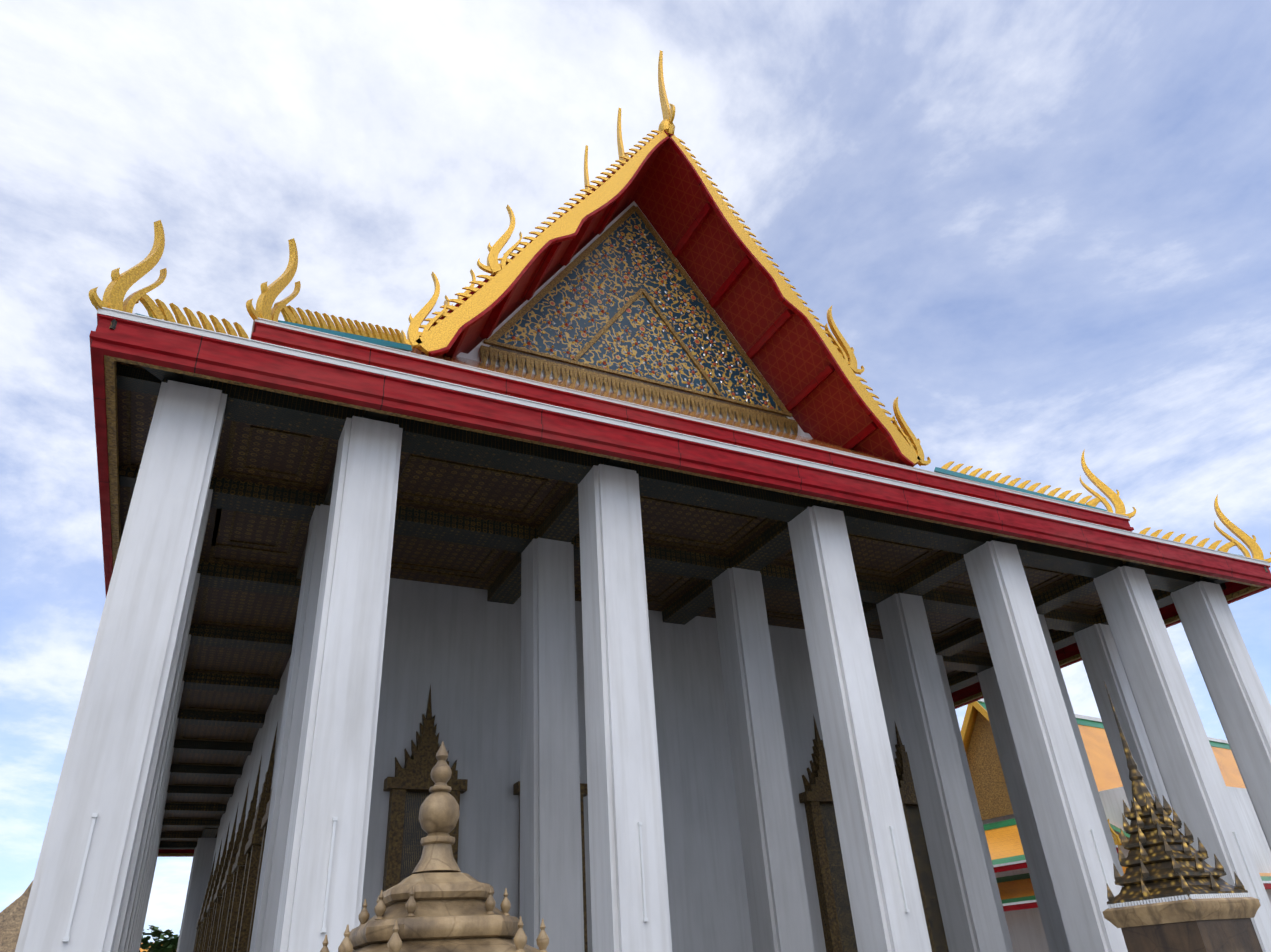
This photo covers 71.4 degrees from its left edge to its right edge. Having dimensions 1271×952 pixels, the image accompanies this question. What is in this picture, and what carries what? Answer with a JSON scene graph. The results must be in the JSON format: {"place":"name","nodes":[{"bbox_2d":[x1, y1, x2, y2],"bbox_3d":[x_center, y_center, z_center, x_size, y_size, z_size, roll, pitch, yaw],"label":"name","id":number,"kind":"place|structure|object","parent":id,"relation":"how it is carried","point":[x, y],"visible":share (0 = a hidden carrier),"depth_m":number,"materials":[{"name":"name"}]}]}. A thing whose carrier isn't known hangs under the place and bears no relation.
{"place":"outdoors","nodes":[
{"label":"outdoors","id":0,"kind":"place"},
{"bbox_2d":[0,881,32,951],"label":"pavilion roof","id":1,"kind":"structure","parent":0,"point":[11,917],"depth_m":62.08,"materials":[{"name":"beige stone"}]},
{"bbox_2d":[0,0,1270,942],"label":"sky","id":2,"kind":"structure","parent":0,"point":[1040,229],"materials":[{"name":"blue"}]},
{"bbox_2d":[1104,681,1247,904],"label":"ornamental spire","id":3,"kind":"structure","parent":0,"point":[1164,858],"depth_m":8.03,"materials":[{"name":"gold metal"}]},
{"label":"ground","id":4,"kind":"structure","parent":0,"visible":0},
{"bbox_2d":[140,940,176,951],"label":"tree","id":5,"kind":"object","parent":4,"relation":"on","point":[146,946],"visible":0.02,"depth_m":66.92,"materials":[{"name":"plant"}]},
{"bbox_2d":[139,925,179,951],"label":"tree","id":6,"kind":"object","parent":4,"relation":"on","point":[156,933],"visible":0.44,"depth_m":68.04,"materials":[{"name":"green plant"}]},
{"bbox_2d":[320,741,548,951],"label":"stupa","id":7,"kind":"object","parent":4,"relation":"on","point":[436,900],"visible":1,"depth_m":5.03,"materials":[{"name":"stone"}]},
{"bbox_2d":[961,698,1270,951],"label":"background temple building","id":8,"kind":"structure","parent":4,"relation":"on","point":[1020,907],"depth_m":54.31,"materials":[{"name":"orange tile"}]},
{"bbox_2d":[1103,897,1262,951],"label":"stone pedestal","id":9,"kind":"object","parent":4,"relation":"on","point":[1208,925],"visible":0.98,"depth_m":7.59,"materials":[{"name":"grey stone"}]},
{"bbox_2d":[1108,893,1249,908],"bbox_3d":[4.873,3.843,7.945,0.836,0.085,0.836,11,-33,-24],"label":"lantern kiosk fringe","id":10,"kind":"object","parent":9,"relation":"attached to","point":[1177,898],"visible":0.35,"depth_m":7.69,"materials":[{"name":"white stone"}]},
{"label":"platform floor","id":11,"kind":"structure","parent":4,"relation":"on","visible":0},
{"bbox_2d":[211,578,1013,951],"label":"cella walls","id":12,"kind":"structure","parent":11,"relation":"on","point":[455,650],"depth_m":22.78,"materials":[{"name":"paint"}]},
{"bbox_2d":[193,684,934,951],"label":"gilded door frames","id":13,"kind":"structure","parent":12,"relation":"attached to","point":[225,922],"depth_m":24.17,"materials":[{"name":"gold metal"}]},
{"bbox_2d":[400,792,948,951],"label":"door","id":14,"kind":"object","parent":13,"relation":"in","point":[414,832],"visible":0.17,"depth_m":24.27,"materials":[{"name":"brown wood"}]},
{"bbox_2d":[15,380,1270,951],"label":"pillars","id":15,"kind":"structure","parent":11,"relation":"on","point":[115,774],"depth_m":15.94,"materials":[{"name":"white paint"}]},
{"bbox_2d":[63,813,1261,941],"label":"pillar lamp tubes","id":16,"kind":"object","parent":15,"relation":"attached to","point":[323,928],"visible":0.9,"depth_m":13.90,"materials":[{"name":"white"}]},
{"bbox_2d":[96,319,1267,848],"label":"ceiling beams","id":17,"kind":"structure","parent":15,"relation":"on","point":[760,553],"depth_m":21.59,"materials":[{"name":"brown wood"}]},
{"bbox_2d":[116,361,1153,841],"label":"gallery ceiling","id":18,"kind":"structure","parent":17,"relation":"on","point":[276,451],"depth_m":21.59,"materials":[{"name":"brown wood"}]},
{"bbox_2d":[126,390,1151,831],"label":"ceiling coffer frames","id":19,"kind":"structure","parent":18,"relation":"attached to","point":[314,476],"depth_m":21.50,"materials":[{"name":"brown wood"}]},
{"bbox_2d":[420,354,923,469],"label":"skirt roof tiers","id":20,"kind":"object","parent":18,"relation":"on","point":[525,375],"visible":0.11,"depth_m":28.17,"materials":[{"name":"tile"}]},
{"bbox_2d":[410,201,812,438],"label":"trim","id":21,"kind":"structure","parent":20,"relation":"on","point":[474,354],"depth_m":30.80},
{"bbox_2d":[489,212,786,417],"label":"gable pediment","id":22,"kind":"structure","parent":21,"relation":"attached to","point":[550,301],"depth_m":32.44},
{"bbox_2d":[480,205,797,434],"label":"pediment frames","id":23,"kind":"structure","parent":21,"relation":"attached to","point":[575,373],"depth_m":31.44,"materials":[{"name":"gold metal"}]},
{"bbox_2d":[507,230,771,407],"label":"pediment ornaments","id":24,"kind":"object","parent":21,"relation":"attached to","point":[567,329],"visible":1,"depth_m":32.42,"materials":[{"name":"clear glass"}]},
{"bbox_2d":[444,181,877,448],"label":"soffit beams","id":25,"kind":"structure","parent":20,"relation":"on","point":[713,302],"depth_m":32.12,"materials":[{"name":"red paint"}]},
{"bbox_2d":[411,141,916,466],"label":"soffit","id":26,"kind":"structure","parent":20,"relation":"on","point":[790,359],"depth_m":33.38,"materials":[{"name":"wood"}]},
{"bbox_2d":[428,131,913,465],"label":"gable roof edges","id":27,"kind":"object","parent":26,"relation":"attached to","point":[800,315],"visible":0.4,"depth_m":30.95,"materials":[{"name":"gold metal"}]},
{"bbox_2d":[401,50,930,465],"bbox_3d":[-0.142,-8.948,34.924,18.574,20.418,8.346,11,-33,-24],"label":"gable bargeboard","id":28,"kind":"object","parent":20,"relation":"on","point":[440,334],"visible":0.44,"depth_m":30.65,"materials":[{"name":"gold metal"}]},
{"bbox_2d":[89,307,1270,856],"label":"roof fascia","id":29,"kind":"structure","parent":20,"relation":"attached to","point":[313,363],"depth_m":18.16,"materials":[{"name":"red paint"}]},
{"bbox_2d":[104,355,1264,855],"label":"molding","id":30,"kind":"structure","parent":29,"relation":"attached to","point":[110,367],"depth_m":16.87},
{"bbox_2d":[135,313,1242,555],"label":"roof","id":31,"kind":"structure","parent":20,"relation":"on","point":[409,349],"depth_m":22.90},
{"bbox_2d":[89,220,1270,562],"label":"roof finials","id":32,"kind":"object","parent":31,"relation":"on","point":[117,288],"visible":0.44,"depth_m":18.45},
{"bbox_2d":[178,504,1123,951],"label":"pillars","id":33,"kind":"structure","parent":11,"relation":"on","point":[550,858],"depth_m":19.88,"materials":[{"name":"paint"}]}
]}

